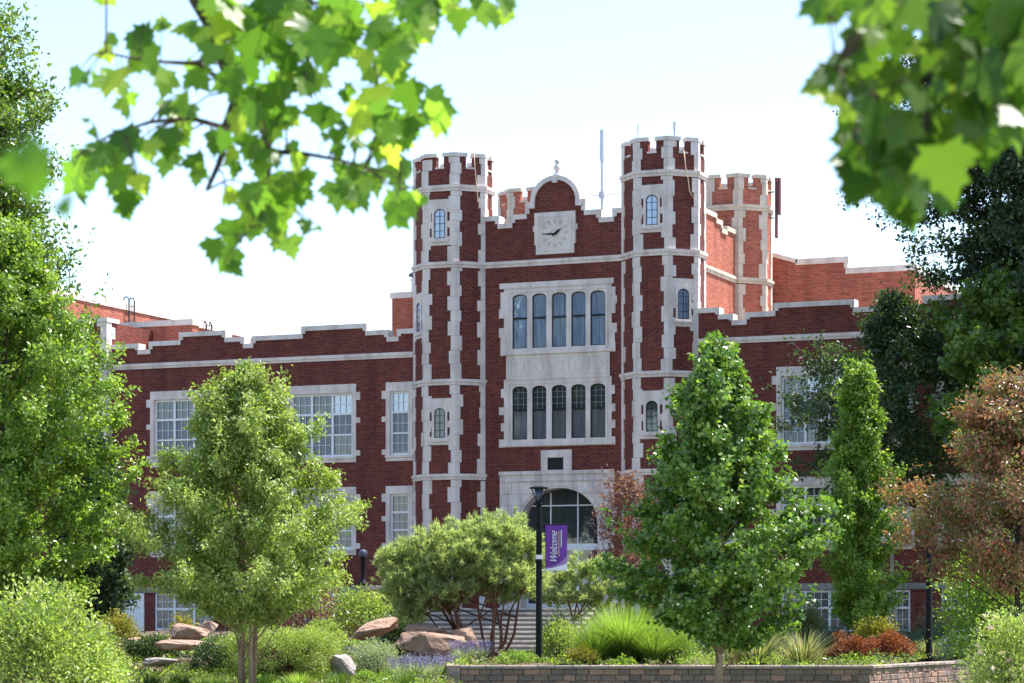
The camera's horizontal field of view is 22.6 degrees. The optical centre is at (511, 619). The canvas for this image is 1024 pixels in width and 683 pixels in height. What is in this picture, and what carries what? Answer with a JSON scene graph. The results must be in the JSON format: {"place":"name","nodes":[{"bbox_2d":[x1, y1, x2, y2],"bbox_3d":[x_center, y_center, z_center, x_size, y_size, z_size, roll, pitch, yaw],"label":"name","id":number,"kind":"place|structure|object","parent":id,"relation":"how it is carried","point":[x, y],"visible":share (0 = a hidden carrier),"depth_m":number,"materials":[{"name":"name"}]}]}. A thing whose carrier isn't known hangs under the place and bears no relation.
{"place":"outdoors","nodes":[
{"label":"outdoors","id":0,"kind":"place"},
{"bbox_2d":[19,630,912,682],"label":"garden ground","id":1,"kind":"structure","parent":0,"point":[218,633],"depth_m":65.65,"materials":[{"name":"green plant"}]},
{"bbox_2d":[0,0,120,438],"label":"tall tree","id":2,"kind":"object","parent":1,"relation":"on","point":[14,92],"visible":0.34,"depth_m":71.20,"materials":[{"name":"green plant"}]},
{"bbox_2d":[38,424,143,627],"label":"broadleaf shrub tree","id":3,"kind":"object","parent":1,"relation":"on","point":[111,596],"visible":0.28,"depth_m":79.39,"materials":[{"name":"green plant"}]},
{"bbox_2d":[78,622,126,660],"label":"leafy shrub","id":4,"kind":"object","parent":1,"relation":"on","point":[117,644],"visible":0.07,"depth_m":65.98,"materials":[{"name":"green plant"}]},
{"bbox_2d":[97,607,143,648],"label":"golden shrub","id":5,"kind":"object","parent":1,"relation":"on","point":[120,623],"visible":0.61,"depth_m":71.84,"materials":[{"name":"yellow plant"}]},
{"bbox_2d":[116,632,181,660],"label":"leafy shrub","id":6,"kind":"object","parent":1,"relation":"on","point":[146,645],"visible":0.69,"depth_m":66.73,"materials":[{"name":"green plant"}]},
{"bbox_2d":[133,670,168,682],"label":"ornamental grass","id":7,"kind":"object","parent":1,"relation":"on","point":[153,680],"depth_m":58.14,"materials":[{"name":"green plant"}]},
{"bbox_2d":[142,657,177,665],"bbox_3d":[-8.809,1.046,64.028,0.908,0.230,0.696,0,0,-9],"label":"boulder","id":8,"kind":"object","parent":1,"relation":"on","point":[158,661],"visible":1,"depth_m":63.80,"materials":[{"name":"grey stone"}]},
{"bbox_2d":[164,670,194,682],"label":"ornamental grass","id":9,"kind":"object","parent":1,"relation":"on","point":[180,678],"depth_m":58.49,"materials":[{"name":"green plant"}]},
{"bbox_2d":[162,609,199,639],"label":"golden shrub","id":10,"kind":"object","parent":1,"relation":"on","point":[179,617],"visible":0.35,"depth_m":73.96,"materials":[{"name":"yellow plant"}]},
{"bbox_2d":[155,640,214,650],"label":"boulder","id":11,"kind":"object","parent":1,"relation":"on","point":[174,644],"visible":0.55,"depth_m":65.74,"materials":[{"name":"stone"}]},
{"bbox_2d":[199,620,217,633],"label":"boulder","id":12,"kind":"object","parent":1,"relation":"on","point":[211,626],"visible":0.67,"depth_m":71.91,"materials":[{"name":"stone"}]},
{"bbox_2d":[186,634,237,671],"bbox_3d":[-7.385,0.879,63.928,1.578,1.096,1.396,0,0,23],"label":"clipped hedge","id":13,"kind":"object","parent":1,"relation":"on","point":[209,651],"visible":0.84,"depth_m":63.77,"materials":[{"name":"plant"}]},
{"bbox_2d":[99,356,374,682],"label":"multi stem tree","id":14,"kind":"object","parent":1,"relation":"on","point":[240,429],"visible":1,"depth_m":57.20,"materials":[{"name":"green plant"}]},
{"bbox_2d":[245,670,278,682],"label":"ornamental grass","id":15,"kind":"object","parent":1,"relation":"on","point":[263,679],"depth_m":58.89,"materials":[{"name":"green plant"}]},
{"bbox_2d":[102,661,462,682],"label":"ground cover","id":16,"kind":"object","parent":1,"relation":"on","point":[282,679],"visible":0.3,"depth_m":61.78,"materials":[{"name":"green plant"}]},
{"bbox_2d":[218,622,349,678],"bbox_3d":[-5.677,0.742,62.961,3.240,1.520,3.245,0,0,23],"label":"clipped hedge","id":17,"kind":"object","parent":1,"relation":"on","point":[295,649],"visible":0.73,"depth_m":62.30,"materials":[{"name":"plant"}]},
{"bbox_2d":[282,671,316,682],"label":"ornamental grass","id":18,"kind":"object","parent":1,"relation":"on","point":[300,679],"depth_m":59.82,"materials":[{"name":"green plant"}]},
{"bbox_2d":[278,582,346,633],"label":"purple shrub","id":19,"kind":"object","parent":1,"relation":"on","point":[302,618],"visible":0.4,"depth_m":79.73,"materials":[{"name":"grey plant"}]},
{"bbox_2d":[298,615,347,646],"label":"leafy shrub","id":20,"kind":"object","parent":1,"relation":"on","point":[323,621],"visible":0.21,"depth_m":71.76,"materials":[{"name":"green plant"}]},
{"bbox_2d":[322,669,357,682],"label":"ornamental grass","id":21,"kind":"object","parent":1,"relation":"on","point":[342,678],"depth_m":58.35,"materials":[{"name":"green plant"}]},
{"bbox_2d":[329,654,355,678],"bbox_3d":[-4.127,1.481,62.433,0.658,1.300,0.895,0,0,-4],"label":"boulder","id":22,"kind":"object","parent":1,"relation":"on","point":[342,662],"visible":0.67,"depth_m":62.14,"materials":[{"name":"grey stone"}]},
{"bbox_2d":[321,582,394,641],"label":"leafy shrub","id":23,"kind":"object","parent":1,"relation":"on","point":[371,603],"visible":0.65,"depth_m":78.58,"materials":[{"name":"green plant"}]},
{"bbox_2d":[352,669,380,681],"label":"leafy shrub","id":24,"kind":"object","parent":1,"relation":"on","point":[366,674],"visible":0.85,"depth_m":61.42,"materials":[{"name":"green plant"}]},
{"bbox_2d":[339,585,395,642],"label":"cheek wall","id":25,"kind":"structure","parent":1,"relation":"on","point":[374,587],"depth_m":85.64,"materials":[{"name":"beige stone"}]},
{"bbox_2d":[357,549,368,584],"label":"pedestal lamp","id":26,"kind":"object","parent":25,"relation":"on","point":[362,555],"visible":0.94,"depth_m":85.63,"materials":[{"name":"black metal"}]},
{"bbox_2d":[343,636,405,673],"bbox_3d":[-3.371,0.924,63.576,1.530,1.083,1.617,0,0,23],"label":"silver shrub","id":27,"kind":"object","parent":1,"relation":"on","point":[377,657],"visible":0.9,"depth_m":63.31,"materials":[{"name":"grey plant"}]},
{"bbox_2d":[352,617,398,640],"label":"boulder","id":28,"kind":"object","parent":1,"relation":"on","point":[377,627],"visible":0.97,"depth_m":69.20,"materials":[{"name":"stone"}]},
{"bbox_2d":[384,654,415,674],"bbox_3d":[-2.720,1.145,62.594,0.892,0.639,0.889,0,0,23],"label":"lavender","id":29,"kind":"object","parent":1,"relation":"on","point":[396,665],"visible":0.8,"depth_m":62.51,"materials":[{"name":"purple plant"}]},
{"bbox_2d":[373,604,427,657],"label":"leafy shrub","id":30,"kind":"object","parent":1,"relation":"on","point":[395,633],"visible":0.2,"depth_m":72.77,"materials":[{"name":"green plant"}]},
{"bbox_2d":[385,667,423,682],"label":"ornamental grass","id":31,"kind":"object","parent":1,"relation":"on","point":[401,677],"depth_m":59.37,"materials":[{"name":"green plant"}]},
{"bbox_2d":[400,652,428,674],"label":"lavender","id":32,"kind":"object","parent":1,"relation":"on","point":[416,662],"visible":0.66,"depth_m":63.34,"materials":[{"name":"purple plant"}]},
{"bbox_2d":[405,622,448,633],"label":"boulder","id":33,"kind":"object","parent":1,"relation":"on","point":[420,627],"visible":0.46,"depth_m":67.14,"materials":[{"name":"stone"}]},
{"bbox_2d":[396,632,466,656],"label":"boulder","id":34,"kind":"object","parent":1,"relation":"on","point":[429,643],"visible":0.82,"depth_m":65.57,"materials":[{"name":"stone"}]},
{"bbox_2d":[418,654,445,674],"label":"lavender","id":35,"kind":"object","parent":1,"relation":"on","point":[430,668],"visible":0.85,"depth_m":62.59,"materials":[{"name":"purple plant"}]},
{"bbox_2d":[448,639,476,661],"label":"lavender","id":36,"kind":"object","parent":1,"relation":"on","point":[462,654],"visible":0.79,"depth_m":64.50,"materials":[{"name":"purple plant"}]},
{"bbox_2d":[371,501,555,659],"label":"garden pine","id":37,"kind":"object","parent":1,"relation":"on","point":[423,568],"visible":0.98,"depth_m":67.57,"materials":[{"name":"green plant"}]},
{"bbox_2d":[450,627,478,653],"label":"boulder","id":38,"kind":"object","parent":1,"relation":"on","point":[467,633],"visible":0.56,"depth_m":66.34,"materials":[{"name":"stone"}]},
{"bbox_2d":[468,638,493,658],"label":"lavender","id":39,"kind":"object","parent":1,"relation":"on","point":[483,648],"visible":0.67,"depth_m":65.34,"materials":[{"name":"purple plant"}]},
{"bbox_2d":[0,629,978,679],"bbox_3d":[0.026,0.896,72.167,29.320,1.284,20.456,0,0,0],"label":"ground cover","id":40,"kind":"object","parent":1,"relation":"on","point":[606,659],"visible":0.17,"depth_m":63.94,"materials":[{"name":"green plant"}]},
{"bbox_2d":[168,623,210,640],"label":"boulder","id":41,"kind":"object","parent":40,"relation":"on","point":[179,631],"visible":0.88,"depth_m":68.16,"materials":[{"name":"stone"}]},
{"bbox_2d":[0,136,1023,633],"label":"school building","id":42,"kind":"structure","parent":1,"relation":"on","point":[554,336],"depth_m":93.70,"materials":[{"name":"red brick"}]},
{"bbox_2d":[124,593,143,630],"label":"basement door","id":43,"kind":"structure","parent":42,"relation":"in","point":[138,613],"depth_m":99.71,"materials":[{"name":"white paint"}]},
{"bbox_2d":[46,289,268,334],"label":"brick annex","id":44,"kind":"object","parent":42,"relation":"on","point":[113,309],"visible":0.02,"depth_m":110.11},
{"bbox_2d":[146,389,215,466],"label":"window","id":45,"kind":"structure","parent":42,"relation":"in","point":[169,410],"depth_m":99.32,"materials":[{"name":"glass"}]},
{"bbox_2d":[146,491,220,556],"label":"window","id":46,"kind":"structure","parent":42,"relation":"in","point":[150,501],"depth_m":99.42,"materials":[{"name":"glass"}]},
{"bbox_2d":[155,593,212,629],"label":"basement window","id":47,"kind":"structure","parent":42,"relation":"in","point":[163,618],"depth_m":99.34,"materials":[{"name":"white glass"}]},
{"bbox_2d":[119,319,264,342],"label":"brick annex","id":48,"kind":"object","parent":42,"relation":"on","point":[166,330],"visible":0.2,"depth_m":103.07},
{"bbox_2d":[282,487,359,554],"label":"window","id":49,"kind":"structure","parent":42,"relation":"in","point":[349,542],"depth_m":96.41,"materials":[{"name":"stone"}]},
{"bbox_2d":[283,384,359,463],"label":"window","id":50,"kind":"structure","parent":42,"relation":"in","point":[339,400],"depth_m":96.59,"materials":[{"name":"glass"}]},
{"bbox_2d":[382,381,412,460],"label":"window","id":51,"kind":"structure","parent":42,"relation":"in","point":[398,396],"depth_m":95.54,"materials":[{"name":"stone"}]},
{"bbox_2d":[382,486,412,547],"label":"window","id":52,"kind":"structure","parent":42,"relation":"in","point":[398,518],"depth_m":95.56,"materials":[{"name":"stone"}]},
{"bbox_2d":[390,291,412,336],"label":"brick annex","id":53,"kind":"object","parent":42,"relation":"on","point":[402,310],"visible":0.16,"depth_m":99.81,"materials":[{"name":"red brick"}]},
{"bbox_2d":[499,376,615,447],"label":"stone window","id":54,"kind":"structure","parent":42,"relation":"in","point":[568,411],"depth_m":93.03,"materials":[{"name":"stone"}]},
{"bbox_2d":[499,278,616,355],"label":"stone window","id":55,"kind":"structure","parent":42,"relation":"in","point":[561,316],"depth_m":93.03,"materials":[{"name":"stone"}]},
{"bbox_2d":[592,130,620,209],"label":"antenna mast","id":56,"kind":"object","parent":42,"relation":"on","point":[602,194],"visible":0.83,"depth_m":94.96,"materials":[{"name":"white metal"}]},
{"bbox_2d":[768,178,780,237],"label":"panel antenna","id":57,"kind":"object","parent":42,"relation":"attached to","point":[777,191],"visible":1,"depth_m":98.68,"materials":[{"name":"metal"}]},
{"bbox_2d":[772,365,844,450],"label":"window","id":58,"kind":"structure","parent":42,"relation":"in","point":[803,440],"depth_m":89.64,"materials":[{"name":"glass"}]},
{"bbox_2d":[772,476,848,549],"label":"window","id":59,"kind":"structure","parent":42,"relation":"in","point":[813,484],"depth_m":89.42,"materials":[{"name":"stone"}]},
{"bbox_2d":[782,590,852,631],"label":"basement window","id":60,"kind":"structure","parent":42,"relation":"in","point":[823,596],"depth_m":89.31,"materials":[{"name":"white glass"}]},
{"bbox_2d":[773,253,959,310],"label":"brick annex","id":61,"kind":"object","parent":42,"relation":"on","point":[817,279],"visible":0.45,"depth_m":99.35,"materials":[{"name":"red brick"}]},
{"bbox_2d":[878,482,919,548],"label":"window","id":62,"kind":"structure","parent":42,"relation":"in","point":[908,508],"depth_m":88.14,"materials":[{"name":"stone"}]},
{"bbox_2d":[889,590,909,631],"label":"basement window","id":63,"kind":"structure","parent":42,"relation":"in","point":[903,613],"depth_m":88.21,"materials":[{"name":"white glass"}]},
{"bbox_2d":[941,590,1012,631],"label":"basement window","id":64,"kind":"structure","parent":42,"relation":"in","point":[943,594],"depth_m":87.50,"materials":[{"name":"white paint"}]},
{"bbox_2d":[935,473,1020,548],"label":"window","id":65,"kind":"structure","parent":42,"relation":"in","point":[956,480],"depth_m":87.31,"materials":[{"name":"stone"}]},
{"bbox_2d":[495,649,538,663],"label":"mound plant","id":66,"kind":"object","parent":1,"relation":"on","point":[521,655],"visible":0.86,"depth_m":63.78,"materials":[{"name":"green plant"}]},
{"bbox_2d":[424,608,630,653],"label":"entrance stairs","id":67,"kind":"structure","parent":1,"relation":"on","point":[525,636],"depth_m":87.91,"materials":[{"name":"stone"}]},
{"bbox_2d":[529,486,548,662],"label":"lamp post","id":68,"kind":"object","parent":1,"relation":"on","point":[538,492],"visible":0.81,"depth_m":65.93,"materials":[{"name":"black metal"}]},
{"bbox_2d":[542,524,567,570],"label":"banner","id":69,"kind":"object","parent":68,"relation":"hanging from","point":[555,547],"visible":1,"depth_m":65.99,"materials":[{"name":"purple fabric"}]},
{"bbox_2d":[529,615,580,660],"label":"leafy shrub","id":70,"kind":"object","parent":1,"relation":"on","point":[556,643],"visible":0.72,"depth_m":67.77,"materials":[{"name":"green plant"}]},
{"bbox_2d":[533,598,577,656],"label":"dwarf conifer","id":71,"kind":"object","parent":1,"relation":"on","point":[556,619],"visible":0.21,"depth_m":69.93,"materials":[{"name":"green plant"}]},
{"bbox_2d":[560,643,601,664],"bbox_3d":[1.768,0.862,63.574,0.984,0.612,1.140,0,0,-29],"label":"golden shrub","id":72,"kind":"object","parent":1,"relation":"on","point":[585,652],"visible":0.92,"depth_m":63.44,"materials":[{"name":"plant"}]},
{"bbox_2d":[555,620,630,662],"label":"ornamental grass","id":73,"kind":"object","parent":1,"relation":"on","point":[603,648],"depth_m":64.13,"materials":[{"name":"green plant"}]},
{"bbox_2d":[542,548,646,641],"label":"garden pine","id":74,"kind":"object","parent":1,"relation":"on","point":[580,597],"visible":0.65,"depth_m":75.82,"materials":[{"name":"green plant"}]},
{"bbox_2d":[586,464,659,613],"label":"plum tree","id":75,"kind":"object","parent":1,"relation":"on","point":[628,485],"visible":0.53,"depth_m":79.73,"materials":[{"name":"red plant"}]},
{"bbox_2d":[554,594,694,661],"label":"ornamental grass","id":76,"kind":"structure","parent":1,"relation":"on","point":[626,627],"depth_m":64.36,"materials":[{"name":"green plant"}]},
{"bbox_2d":[620,621,688,662],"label":"ornamental grass","id":77,"kind":"object","parent":1,"relation":"on","point":[655,650],"depth_m":63.95,"materials":[{"name":"green plant"}]},
{"bbox_2d":[661,629,702,662],"bbox_3d":[4.101,0.587,64.544,1.263,1.111,1.424,0,0,-18],"label":"mound plant","id":78,"kind":"object","parent":1,"relation":"on","point":[677,651],"visible":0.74,"depth_m":64.31,"materials":[{"name":"green plant"}]},
{"bbox_2d":[738,631,794,664],"bbox_3d":[6.018,0.585,63.447,2.243,1.050,2.359,0,0,23],"label":"yucca","id":79,"kind":"object","parent":1,"relation":"on","point":[768,647],"visible":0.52,"depth_m":63.13,"materials":[{"name":"green plant"}]},
{"bbox_2d":[765,627,807,651],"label":"juniper","id":80,"kind":"object","parent":1,"relation":"on","point":[787,634],"visible":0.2,"depth_m":70.66,"materials":[{"name":"green plant"}]},
{"bbox_2d":[784,601,828,643],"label":"round shrub","id":81,"kind":"object","parent":1,"relation":"on","point":[812,619],"visible":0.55,"depth_m":72.79,"materials":[{"name":"green plant"}]},
{"bbox_2d":[774,624,852,664],"bbox_3d":[7.226,0.607,63.531,2.514,1.001,2.642,0,0,23],"label":"yucca","id":82,"kind":"object","parent":1,"relation":"on","point":[800,649],"visible":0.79,"depth_m":63.27,"materials":[{"name":"green plant"}]},
{"bbox_2d":[798,623,857,649],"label":"juniper","id":83,"kind":"object","parent":1,"relation":"on","point":[828,633],"visible":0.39,"depth_m":71.32,"materials":[{"name":"green plant"}]},
{"bbox_2d":[820,630,880,659],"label":"barberry","id":84,"kind":"object","parent":1,"relation":"on","point":[855,645],"visible":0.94,"depth_m":65.79,"materials":[{"name":"red plant"}]},
{"bbox_2d":[760,281,968,625],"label":"evergreen tree","id":85,"kind":"object","parent":1,"relation":"on","point":[890,336],"visible":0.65,"depth_m":81.65,"materials":[{"name":"green plant"}]},
{"bbox_2d":[810,350,918,635],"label":"columnar tree","id":86,"kind":"object","parent":1,"relation":"on","point":[854,464],"visible":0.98,"depth_m":70.63,"materials":[{"name":"green plant"}]},
{"bbox_2d":[851,614,900,650],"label":"golden shrub","id":87,"kind":"object","parent":1,"relation":"on","point":[874,628],"visible":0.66,"depth_m":67.33,"materials":[{"name":"yellow plant"}]},
{"bbox_2d":[860,628,916,658],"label":"barberry","id":88,"kind":"object","parent":1,"relation":"on","point":[895,641],"visible":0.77,"depth_m":66.49,"materials":[{"name":"red plant"}]},
{"bbox_2d":[905,599,961,643],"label":"round shrub","id":89,"kind":"object","parent":1,"relation":"on","point":[933,620],"visible":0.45,"depth_m":72.89,"materials":[{"name":"green plant"}]},
{"bbox_2d":[902,621,969,644],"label":"juniper","id":90,"kind":"object","parent":1,"relation":"on","point":[924,637],"visible":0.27,"depth_m":72.19,"materials":[{"name":"green plant"}]},
{"bbox_2d":[0,0,1015,334],"label":"sky","id":91,"kind":"structure","parent":0,"point":[532,92],"materials":[{"name":"white"}]},
{"bbox_2d":[661,653,1022,682],"bbox_3d":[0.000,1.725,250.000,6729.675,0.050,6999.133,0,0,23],"label":"ground","id":92,"kind":"structure","parent":0,"point":[935,659],"depth_m":110.12,"materials":[{"name":"plant"}]},
{"bbox_2d":[0,569,142,682],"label":"flowering bush","id":93,"kind":"object","parent":92,"relation":"on","point":[44,639],"visible":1,"depth_m":45.51,"materials":[{"name":"plant"}]},
{"bbox_2d":[0,211,152,682],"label":"linden tree","id":94,"kind":"object","parent":92,"relation":"on","point":[28,283],"visible":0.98,"depth_m":59.38,"materials":[{"name":"green plant"}]},
{"bbox_2d":[43,623,132,682],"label":"flowering bush","id":95,"kind":"object","parent":92,"relation":"on","point":[109,662],"visible":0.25,"depth_m":46.80,"materials":[{"name":"green plant"}]},
{"bbox_2d":[0,0,518,277],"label":"maple tree","id":96,"kind":"object","parent":92,"relation":"on","point":[253,33],"visible":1,"depth_m":7.42,"materials":[{"name":"green plant"}]},
{"bbox_2d":[587,330,845,682],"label":"maple tree","id":97,"kind":"object","parent":92,"relation":"on","point":[722,427],"visible":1,"depth_m":55.30,"materials":[{"name":"green plant"}]},
{"bbox_2d":[446,660,1020,682],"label":"garden wall","id":98,"kind":"structure","parent":92,"relation":"on","point":[932,672],"depth_m":62.09,"materials":[{"name":"stone"}]},
{"bbox_2d":[922,486,935,660],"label":"lamp post","id":99,"kind":"object","parent":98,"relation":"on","point":[929,616],"visible":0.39,"depth_m":67.93,"materials":[{"name":"black metal"}]},
{"bbox_2d":[795,0,1023,236],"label":"maple tree","id":100,"kind":"object","parent":92,"relation":"on","point":[900,165],"visible":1,"depth_m":4.84,"materials":[{"name":"green plant"}]},
{"bbox_2d":[832,27,1023,391],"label":"tall tree","id":101,"kind":"object","parent":92,"relation":"on","point":[997,232],"visible":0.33,"depth_m":78.75,"materials":[{"name":"green plant"}]},
{"bbox_2d":[868,363,1023,670],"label":"crabapple tree","id":102,"kind":"object","parent":92,"relation":"on","point":[997,414],"visible":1,"depth_m":56.51,"materials":[{"name":"brown plant"}]},
{"bbox_2d":[933,629,981,662],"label":"leafy shrub","id":103,"kind":"object","parent":92,"relation":"on","point":[945,646],"visible":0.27,"depth_m":65.85,"materials":[{"name":"green plant"}]},
{"bbox_2d":[908,256,1023,615],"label":"broadleaf tree","id":104,"kind":"object","parent":92,"relation":"on","point":[993,307],"visible":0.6,"depth_m":75.36,"materials":[{"name":"green plant"}]},
{"bbox_2d":[926,522,1023,668],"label":"leafy shrub","id":105,"kind":"object","parent":92,"relation":"on","point":[973,610],"visible":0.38,"depth_m":60.76,"materials":[{"name":"green plant"}]},
{"bbox_2d":[949,604,1023,682],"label":"rose bush","id":106,"kind":"object","parent":92,"relation":"on","point":[1007,652],"visible":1,"depth_m":47.74,"materials":[{"name":"green plant"}]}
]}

